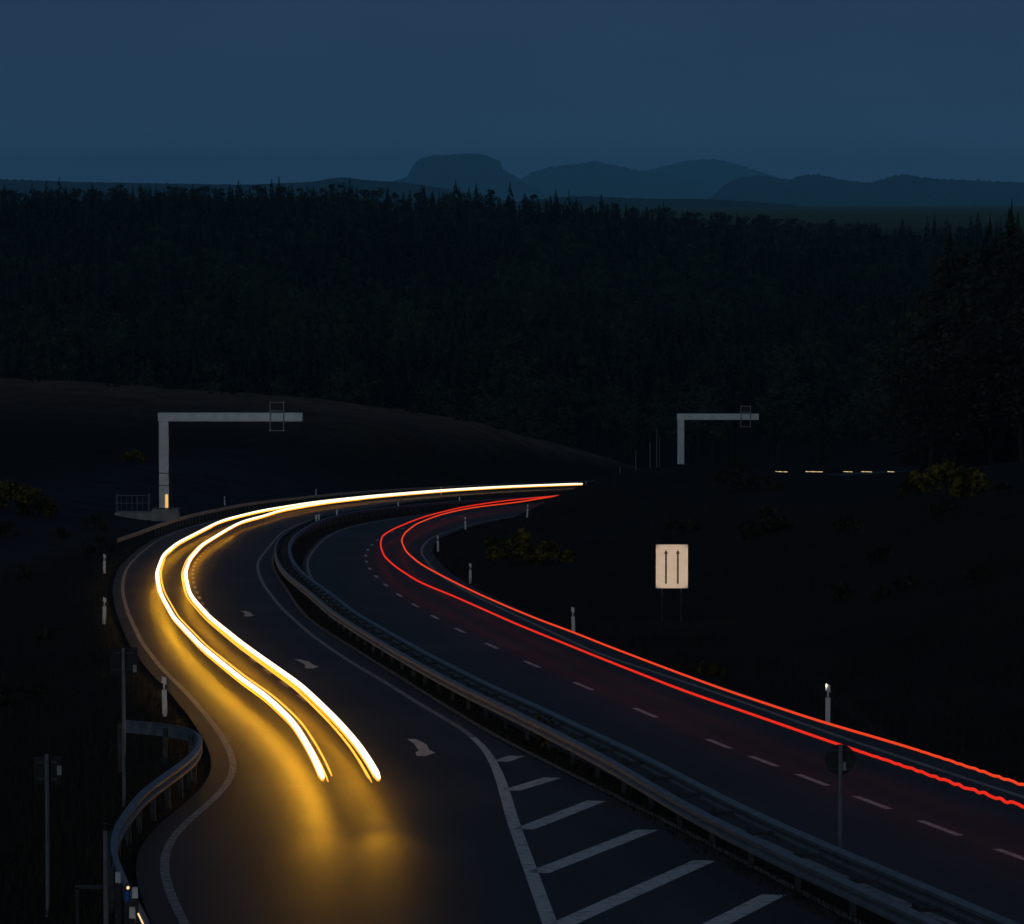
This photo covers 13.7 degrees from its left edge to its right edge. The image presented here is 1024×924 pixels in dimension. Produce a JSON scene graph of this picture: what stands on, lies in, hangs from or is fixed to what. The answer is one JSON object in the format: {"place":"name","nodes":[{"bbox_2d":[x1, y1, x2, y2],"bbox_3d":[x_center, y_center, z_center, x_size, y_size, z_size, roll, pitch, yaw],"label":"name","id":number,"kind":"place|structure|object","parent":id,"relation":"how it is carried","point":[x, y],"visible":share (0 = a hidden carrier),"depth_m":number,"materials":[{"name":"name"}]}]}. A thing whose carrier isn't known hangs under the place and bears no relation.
{"place":"outdoors","nodes":[
{"label":"outdoors","id":0,"kind":"place"},
{"bbox_2d":[0,177,504,205],"bbox_3d":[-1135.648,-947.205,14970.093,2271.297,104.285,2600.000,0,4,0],"label":"hills","id":1,"kind":"structure","parent":0,"point":[23,186],"depth_m":14699.14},
{"bbox_2d":[392,153,553,201],"bbox_3d":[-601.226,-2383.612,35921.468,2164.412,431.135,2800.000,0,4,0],"label":"table mountain","id":2,"kind":"structure","parent":0,"point":[483,174],"depth_m":35433.93,"materials":[{"name":"stone"}]},
{"bbox_2d":[112,471,904,923],"bbox_3d":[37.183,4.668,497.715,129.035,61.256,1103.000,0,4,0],"label":"road","id":3,"kind":"structure","parent":0,"point":[448,817],"depth_m":85.73,"materials":[{"name":"grey asphalt"}]},
{"bbox_2d":[155,483,570,781],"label":"headlight trail","id":4,"kind":"object","parent":3,"relation":"on","point":[286,717],"visible":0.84,"depth_m":132.16,"materials":[{"name":"yellow"}]},
{"bbox_2d":[181,483,582,781],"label":"headlight trail","id":5,"kind":"object","parent":3,"relation":"on","point":[298,687],"visible":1,"depth_m":139.28,"materials":[{"name":"yellow"}]},
{"bbox_2d":[0,205,1023,923],"bbox_3d":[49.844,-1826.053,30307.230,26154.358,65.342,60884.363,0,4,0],"label":"ground","id":6,"kind":"structure","parent":0,"point":[66,443],"depth_m":246.52,"materials":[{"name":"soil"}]},
{"bbox_2d":[0,519,21,538],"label":"dark shrub","id":7,"kind":"object","parent":6,"relation":"on","point":[8,527],"visible":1,"depth_m":331.25,"materials":[{"name":"green plant"}]},
{"bbox_2d":[0,477,44,511],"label":"broom bush","id":8,"kind":"object","parent":6,"relation":"on","point":[13,491],"visible":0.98,"depth_m":374.32,"materials":[{"name":"green plant"}]},
{"bbox_2d":[13,563,33,583],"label":"dark shrub","id":9,"kind":"object","parent":6,"relation":"on","point":[25,573],"visible":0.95,"depth_m":247.73,"materials":[{"name":"green plant"}]},
{"bbox_2d":[24,680,48,696],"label":"dark shrub","id":10,"kind":"object","parent":6,"relation":"on","point":[43,686],"visible":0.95,"depth_m":139.03,"materials":[{"name":"green plant"}]},
{"bbox_2d":[16,498,58,517],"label":"broom bush","id":11,"kind":"object","parent":6,"relation":"on","point":[48,507],"visible":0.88,"depth_m":377.30,"materials":[{"name":"green plant"}]},
{"bbox_2d":[33,626,60,640],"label":"dark shrub","id":12,"kind":"object","parent":6,"relation":"on","point":[48,631],"visible":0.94,"depth_m":172.48,"materials":[{"name":"green plant"}]},
{"bbox_2d":[34,754,61,916],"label":"sign pole","id":13,"kind":"object","parent":6,"relation":"on","point":[47,770],"visible":1,"depth_m":69.50,"materials":[{"name":"metal"}]},
{"bbox_2d":[56,527,71,539],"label":"dark shrub","id":14,"kind":"object","parent":6,"relation":"on","point":[62,532],"visible":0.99,"depth_m":343.36,"materials":[{"name":"green plant"}]},
{"bbox_2d":[75,885,108,923],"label":"verge railing","id":15,"kind":"object","parent":6,"relation":"on","point":[77,887],"visible":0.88,"depth_m":62.58,"materials":[{"name":"metal"}]},
{"bbox_2d":[81,513,107,530],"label":"dark shrub","id":16,"kind":"object","parent":6,"relation":"on","point":[102,526],"visible":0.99,"depth_m":364.87,"materials":[{"name":"green plant"}]},
{"bbox_2d":[82,533,116,554],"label":"dark shrub","id":17,"kind":"object","parent":6,"relation":"on","point":[92,549],"visible":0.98,"depth_m":297.33,"materials":[{"name":"green plant"}]},
{"bbox_2d":[103,597,105,623],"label":"delineator post","id":18,"kind":"object","parent":6,"relation":"on","point":[104,608],"visible":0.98,"depth_m":173.66,"materials":[{"name":"white plastic"}]},
{"bbox_2d":[102,823,108,923],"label":"steel post","id":19,"kind":"object","parent":6,"relation":"on","point":[105,872],"visible":1,"depth_m":60.44,"materials":[{"name":"grey metal"}]},
{"bbox_2d":[115,872,121,923],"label":"marker post","id":20,"kind":"object","parent":6,"relation":"on","point":[118,901],"visible":1,"depth_m":60.96,"materials":[{"name":"metal"}]},
{"bbox_2d":[108,183,136,202],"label":"leafy tree","id":21,"kind":"object","parent":6,"relation":"on","point":[122,189],"visible":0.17,"depth_m":1908.50,"materials":[{"name":"green plant"}]},
{"bbox_2d":[110,648,136,807],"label":"sign pole","id":22,"kind":"object","parent":6,"relation":"on","point":[123,662],"visible":0.89,"depth_m":90.50,"materials":[{"name":"metal"}]},
{"bbox_2d":[125,883,130,923],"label":"warning lamp","id":23,"kind":"object","parent":6,"relation":"on","point":[127,887],"visible":1,"depth_m":60.50,"materials":[{"name":"metal"}]},
{"bbox_2d":[129,907,135,923],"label":"marker post","id":24,"kind":"object","parent":6,"relation":"on","point":[132,918],"visible":1,"depth_m":59.06,"materials":[{"name":"plastic"}]},
{"bbox_2d":[121,449,146,462],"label":"broom bush","id":25,"kind":"object","parent":6,"relation":"on","point":[134,454],"visible":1,"depth_m":520.19,"materials":[{"name":"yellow plant"}]},
{"bbox_2d":[132,887,138,923],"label":"marker post","id":26,"kind":"object","parent":6,"relation":"on","point":[135,900],"visible":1,"depth_m":59.95,"materials":[{"name":"plastic"}]},
{"bbox_2d":[115,494,179,520],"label":"service platform","id":27,"kind":"structure","parent":6,"relation":"on","point":[154,514],"depth_m":401.05,"materials":[{"name":"concrete"}]},
{"bbox_2d":[157,402,302,508],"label":"sign gantry","id":28,"kind":"object","parent":27,"relation":"on","point":[164,419],"visible":1,"depth_m":400.09,"materials":[{"name":"metal"}]},
{"bbox_2d":[108,720,201,923],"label":"verge guardrail","id":29,"kind":"object","parent":6,"relation":"on","point":[150,792],"visible":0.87,"depth_m":84.97,"materials":[{"name":"metal"}]},
{"bbox_2d":[162,676,166,716],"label":"delineator post","id":30,"kind":"object","parent":6,"relation":"on","point":[164,697],"visible":0.91,"depth_m":116.06,"materials":[{"name":"white plastic"}]},
{"bbox_2d":[155,184,175,210],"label":"leafy tree","id":31,"kind":"object","parent":6,"relation":"on","point":[170,195],"visible":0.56,"depth_m":1909.57,"materials":[{"name":"green plant"}]},
{"bbox_2d":[163,186,188,205],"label":"leafy tree","id":32,"kind":"object","parent":6,"relation":"on","point":[179,190],"visible":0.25,"depth_m":1913.01,"materials":[{"name":"green plant"}]},
{"bbox_2d":[196,186,215,199],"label":"leafy tree","id":33,"kind":"object","parent":6,"relation":"on","point":[204,188],"visible":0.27,"depth_m":1958.73,"materials":[{"name":"green plant"}]},
{"bbox_2d":[193,361,233,391],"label":"leafy tree","id":34,"kind":"object","parent":6,"relation":"on","point":[206,388],"visible":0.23,"depth_m":1043.01,"materials":[{"name":"green plant"}]},
{"bbox_2d":[244,185,262,198],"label":"leafy tree","id":35,"kind":"object","parent":6,"relation":"on","point":[256,187],"visible":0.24,"depth_m":1965.40,"materials":[{"name":"green plant"}]},
{"bbox_2d":[276,186,290,211],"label":"leafy tree","id":36,"kind":"object","parent":6,"relation":"on","point":[281,188],"visible":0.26,"depth_m":1902.40,"materials":[{"name":"green plant"}]},
{"bbox_2d":[287,187,305,205],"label":"leafy tree","id":37,"kind":"object","parent":6,"relation":"on","point":[301,189],"visible":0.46,"depth_m":1919.88,"materials":[{"name":"green plant"}]},
{"bbox_2d":[326,183,356,207],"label":"leafy tree","id":38,"kind":"object","parent":6,"relation":"on","point":[343,197],"visible":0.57,"depth_m":1899.66,"materials":[{"name":"green plant"}]},
{"bbox_2d":[117,481,592,542],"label":"curved guardrail","id":39,"kind":"object","parent":6,"relation":"on","point":[155,527],"visible":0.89,"depth_m":462.80,"materials":[{"name":"metal"}]},
{"bbox_2d":[354,189,370,202],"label":"leafy tree","id":40,"kind":"object","parent":6,"relation":"on","point":[364,191],"visible":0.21,"depth_m":1965.74,"materials":[{"name":"green plant"}]},
{"bbox_2d":[360,190,382,212],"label":"leafy tree","id":41,"kind":"object","parent":6,"relation":"on","point":[375,193],"visible":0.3,"depth_m":1904.13,"materials":[{"name":"green plant"}]},
{"bbox_2d":[382,185,394,217],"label":"conifer tree","id":42,"kind":"object","parent":6,"relation":"on","point":[390,205],"visible":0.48,"depth_m":1903.56,"materials":[{"name":"green plant"}]},
{"bbox_2d":[388,192,399,214],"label":"leafy tree","id":43,"kind":"object","parent":6,"relation":"on","point":[394,194],"visible":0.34,"depth_m":1957.13,"materials":[{"name":"green plant"}]},
{"bbox_2d":[406,192,425,212],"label":"leafy tree","id":44,"kind":"object","parent":6,"relation":"on","point":[415,195],"visible":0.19,"depth_m":1915.72,"materials":[{"name":"green plant"}]},
{"bbox_2d":[439,192,456,216],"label":"leafy tree","id":45,"kind":"object","parent":6,"relation":"on","point":[450,203],"visible":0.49,"depth_m":1915.86,"materials":[{"name":"green plant"}]},
{"bbox_2d":[484,199,496,219],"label":"leafy tree","id":46,"kind":"object","parent":6,"relation":"on","point":[491,208],"visible":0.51,"depth_m":1927.16,"materials":[{"name":"green plant"}]},
{"bbox_2d":[483,536,508,546],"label":"broom bush","id":47,"kind":"object","parent":6,"relation":"on","point":[498,542],"visible":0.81,"depth_m":295.79,"materials":[{"name":"green plant"}]},
{"bbox_2d":[0,176,1023,435],"bbox_3d":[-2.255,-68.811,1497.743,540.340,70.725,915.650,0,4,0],"label":"forest","id":48,"kind":"object","parent":6,"relation":"on","point":[830,312],"visible":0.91,"depth_m":1353.38,"materials":[{"name":"green plant"}]},
{"bbox_2d":[485,528,548,563],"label":"broom bush","id":49,"kind":"object","parent":6,"relation":"on","point":[520,545],"visible":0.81,"depth_m":256.77,"materials":[{"name":"green plant"}]},
{"bbox_2d":[516,199,538,222],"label":"leafy tree","id":50,"kind":"object","parent":6,"relation":"on","point":[530,205],"visible":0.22,"depth_m":1904.99,"materials":[{"name":"green plant"}]},
{"bbox_2d":[534,197,542,226],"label":"conifer tree","id":51,"kind":"object","parent":6,"relation":"on","point":[538,208],"visible":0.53,"depth_m":1908.55,"materials":[{"name":"green plant"}]},
{"bbox_2d":[532,715,555,748],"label":"weed","id":52,"kind":"object","parent":6,"relation":"on","point":[541,738],"visible":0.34,"depth_m":103.73,"materials":[{"name":"green plant"}]},
{"bbox_2d":[525,540,575,565],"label":"broom bush","id":53,"kind":"object","parent":6,"relation":"on","point":[541,553],"visible":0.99,"depth_m":253.08,"materials":[{"name":"green plant"}]},
{"bbox_2d":[571,607,574,631],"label":"delineator post","id":54,"kind":"object","parent":6,"relation":"on","point":[573,618],"visible":0.91,"depth_m":163.65,"materials":[{"name":"white plastic"}]},
{"bbox_2d":[624,206,639,223],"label":"leafy tree","id":55,"kind":"object","parent":6,"relation":"on","point":[630,208],"visible":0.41,"depth_m":1940.14,"materials":[{"name":"green plant"}]},
{"bbox_2d":[274,495,1019,923],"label":"median guardrail","id":56,"kind":"object","parent":6,"relation":"on","point":[800,867],"visible":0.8,"depth_m":83.83,"materials":[{"name":"metal"}]},
{"bbox_2d":[656,207,680,232],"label":"leafy tree","id":57,"kind":"object","parent":6,"relation":"on","point":[666,210],"visible":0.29,"depth_m":1904.49,"materials":[{"name":"green plant"}]},
{"bbox_2d":[656,544,687,621],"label":"lane sign","id":58,"kind":"object","parent":6,"relation":"on","point":[671,565],"visible":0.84,"depth_m":175.57,"materials":[{"name":"metal"}]},
{"bbox_2d":[663,403,685,452],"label":"leafy tree","id":59,"kind":"object","parent":6,"relation":"on","point":[674,406],"visible":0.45,"depth_m":1011.14,"materials":[{"name":"green plant"}]},
{"bbox_2d":[665,517,701,534],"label":"dark shrub","id":60,"kind":"object","parent":6,"relation":"on","point":[679,525],"visible":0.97,"depth_m":263.03,"materials":[{"name":"green plant"}]},
{"bbox_2d":[683,211,699,234],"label":"leafy tree","id":61,"kind":"object","parent":6,"relation":"on","point":[691,214],"visible":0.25,"depth_m":1922.60,"materials":[{"name":"green plant"}]},
{"bbox_2d":[688,213,707,234],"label":"leafy tree","id":62,"kind":"object","parent":6,"relation":"on","point":[697,214],"visible":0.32,"depth_m":1938.29,"materials":[{"name":"green plant"}]},
{"bbox_2d":[690,660,725,674],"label":"broom bush","id":63,"kind":"object","parent":6,"relation":"on","point":[698,668],"visible":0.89,"depth_m":135.90,"materials":[{"name":"green plant"}]},
{"bbox_2d":[704,212,726,238],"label":"leafy tree","id":64,"kind":"object","parent":6,"relation":"on","point":[720,215],"visible":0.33,"depth_m":1906.47,"materials":[{"name":"green plant"}]},
{"bbox_2d":[677,406,758,463],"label":"sign gantry","id":65,"kind":"object","parent":6,"relation":"on","point":[681,418],"visible":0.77,"depth_m":540.27,"materials":[{"name":"metal"}]},
{"bbox_2d":[712,467,730,484],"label":"dark shrub","id":66,"kind":"object","parent":6,"relation":"on","point":[716,475],"visible":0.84,"depth_m":362.32,"materials":[{"name":"green plant"}]},
{"bbox_2d":[723,464,759,482],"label":"dark shrub","id":67,"kind":"object","parent":6,"relation":"on","point":[747,476],"visible":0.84,"depth_m":354.28,"materials":[{"name":"green plant"}]},
{"bbox_2d":[747,214,771,240],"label":"leafy tree","id":68,"kind":"object","parent":6,"relation":"on","point":[762,217],"visible":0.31,"depth_m":1909.34,"materials":[{"name":"green plant"}]},
{"bbox_2d":[735,504,793,539],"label":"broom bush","id":69,"kind":"object","parent":6,"relation":"on","point":[769,522],"visible":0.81,"depth_m":219.12,"materials":[{"name":"green plant"}]},
{"bbox_2d":[772,218,785,234],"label":"leafy tree","id":70,"kind":"object","parent":6,"relation":"on","point":[778,220],"visible":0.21,"depth_m":1963.23,"materials":[{"name":"green plant"}]},
{"bbox_2d":[784,218,800,239],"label":"leafy tree","id":71,"kind":"object","parent":6,"relation":"on","point":[791,220],"visible":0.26,"depth_m":1925.23,"materials":[{"name":"green plant"}]},
{"bbox_2d":[825,684,829,722],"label":"delineator post","id":72,"kind":"object","parent":6,"relation":"on","point":[827,708],"visible":0.91,"depth_m":112.55,"materials":[{"name":"white plastic"}]},
{"bbox_2d":[822,218,843,244],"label":"leafy tree","id":73,"kind":"object","parent":6,"relation":"on","point":[825,230],"visible":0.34,"depth_m":1930.59,"materials":[{"name":"green plant"}]},
{"bbox_2d":[825,744,855,847],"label":"sign pole","id":74,"kind":"object","parent":6,"relation":"on","point":[840,759],"visible":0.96,"depth_m":75.01,"materials":[{"name":"metal"}]},
{"bbox_2d":[830,579,855,600],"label":"dark shrub","id":75,"kind":"object","parent":6,"relation":"on","point":[840,589],"visible":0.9,"depth_m":164.51,"materials":[{"name":"green plant"}]},
{"bbox_2d":[831,512,865,533],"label":"dark shrub","id":76,"kind":"object","parent":6,"relation":"on","point":[843,523],"visible":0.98,"depth_m":203.56,"materials":[{"name":"green plant"}]},
{"bbox_2d":[865,546,888,559],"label":"dark shrub","id":77,"kind":"object","parent":6,"relation":"on","point":[871,553],"visible":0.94,"depth_m":179.03,"materials":[{"name":"green plant"}]},
{"bbox_2d":[865,585,890,600],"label":"dark shrub","id":78,"kind":"object","parent":6,"relation":"on","point":[880,591],"visible":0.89,"depth_m":159.37,"materials":[{"name":"green plant"}]},
{"bbox_2d":[893,575,920,588],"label":"dark shrub","id":79,"kind":"object","parent":6,"relation":"on","point":[910,581],"visible":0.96,"depth_m":160.41,"materials":[{"name":"green plant"}]},
{"bbox_2d":[896,479,927,497],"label":"dark shrub","id":80,"kind":"object","parent":6,"relation":"on","point":[901,489],"visible":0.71,"depth_m":226.89,"materials":[{"name":"green plant"}]},
{"bbox_2d":[867,342,983,466],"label":"leafy tree","id":81,"kind":"object","parent":6,"relation":"on","point":[922,378],"visible":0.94,"depth_m":471.64,"materials":[{"name":"green plant"}]},
{"bbox_2d":[883,270,969,436],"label":"leafy tree","id":82,"kind":"object","parent":6,"relation":"on","point":[910,337],"visible":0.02,"depth_m":585.73,"materials":[{"name":"green plant"}]},
{"bbox_2d":[882,357,982,464],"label":"leafy tree","id":83,"kind":"object","parent":6,"relation":"on","point":[899,395],"visible":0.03,"depth_m":502.52,"materials":[{"name":"green plant"}]},
{"bbox_2d":[882,256,983,468],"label":"leafy tree","id":84,"kind":"object","parent":6,"relation":"on","point":[920,316],"visible":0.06,"depth_m":558.82,"materials":[{"name":"green plant"}]},
{"bbox_2d":[924,500,955,514],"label":"dark shrub","id":85,"kind":"object","parent":6,"relation":"on","point":[947,505],"visible":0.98,"depth_m":194.26,"materials":[{"name":"green plant"}]},
{"bbox_2d":[891,221,1005,471],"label":"conifer tree","id":86,"kind":"object","parent":6,"relation":"on","point":[943,278],"visible":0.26,"depth_m":539.02,"materials":[{"name":"green plant"}]},
{"bbox_2d":[906,458,992,501],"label":"broom bush","id":87,"kind":"object","parent":6,"relation":"on","point":[963,484],"visible":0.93,"depth_m":201.98,"materials":[{"name":"green plant"}]},
{"bbox_2d":[885,243,1023,463],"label":"leafy tree","id":88,"kind":"object","parent":6,"relation":"on","point":[978,308],"visible":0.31,"depth_m":530.58,"materials":[{"name":"green plant"}]},
{"bbox_2d":[937,227,976,462],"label":"conifer tree","id":89,"kind":"object","parent":6,"relation":"on","point":[964,275],"visible":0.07,"depth_m":543.52,"materials":[{"name":"green plant"}]},
{"bbox_2d":[933,232,1023,461],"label":"leafy tree","id":90,"kind":"object","parent":6,"relation":"on","point":[1009,299],"visible":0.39,"depth_m":521.26,"materials":[{"name":"green plant"}]},
{"bbox_2d":[949,216,1016,465],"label":"conifer tree","id":91,"kind":"object","parent":6,"relation":"on","point":[1011,455],"visible":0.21,"depth_m":533.45,"materials":[{"name":"green plant"}]},
{"bbox_2d":[964,201,1023,463],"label":"conifer tree","id":92,"kind":"object","parent":6,"relation":"on","point":[997,454],"visible":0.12,"depth_m":534.98,"materials":[{"name":"green plant"}]},
{"bbox_2d":[991,481,1013,490],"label":"dark shrub","id":93,"kind":"object","parent":6,"relation":"on","point":[1001,485],"visible":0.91,"depth_m":196.32,"materials":[{"name":"green plant"}]},
{"bbox_2d":[1004,208,1012,247],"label":"conifer tree","id":94,"kind":"object","parent":6,"relation":"on","point":[1009,223],"visible":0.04,"depth_m":603.59,"materials":[{"name":"green plant"}]},
{"bbox_2d":[1011,211,1023,461],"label":"conifer tree","id":95,"kind":"object","parent":6,"relation":"on","point":[1018,227],"visible":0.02,"depth_m":545.61,"materials":[{"name":"green plant"}]},
{"bbox_2d":[0,0,1023,184],"label":"sky","id":96,"kind":"structure","parent":0,"point":[230,92],"materials":[{"name":"blue"}]},
{"bbox_2d":[521,161,719,198],"bbox_3d":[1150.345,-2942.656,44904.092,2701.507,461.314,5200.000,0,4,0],"label":"hills","id":97,"kind":"structure","parent":0,"point":[595,178],"depth_m":43863.77,"materials":[{"name":"blue"}]},
{"bbox_2d":[496,196,802,207],"bbox_3d":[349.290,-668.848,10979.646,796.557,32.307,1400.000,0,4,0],"label":"hills","id":98,"kind":"structure","parent":0,"point":[586,201],"depth_m":10682.98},
{"bbox_2d":[302,502,1023,923],"bbox_3d":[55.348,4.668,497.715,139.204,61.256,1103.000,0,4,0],"label":"road","id":99,"kind":"structure","parent":0,"point":[954,840],"depth_m":108.06,"materials":[{"name":"grey asphalt"}]},
{"bbox_2d":[380,495,1023,808],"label":"taillight trail","id":100,"kind":"object","parent":99,"relation":"on","point":[1002,799],"visible":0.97,"depth_m":109.09,"materials":[{"name":"red"}]},
{"bbox_2d":[401,496,1023,785],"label":"taillight trail","id":101,"kind":"object","parent":99,"relation":"on","point":[875,737],"visible":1,"depth_m":114.18,"materials":[{"name":"red"}]},
{"bbox_2d":[647,158,788,187],"bbox_3d":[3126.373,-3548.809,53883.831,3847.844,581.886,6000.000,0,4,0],"label":"hills","id":102,"kind":"structure","parent":0,"point":[717,173],"depth_m":53284.84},
{"bbox_2d":[710,174,1023,204],"bbox_3d":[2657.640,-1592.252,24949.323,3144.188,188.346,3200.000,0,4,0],"label":"hills","id":103,"kind":"structure","parent":0,"point":[820,189],"depth_m":24188.80,"materials":[{"name":"blue"}]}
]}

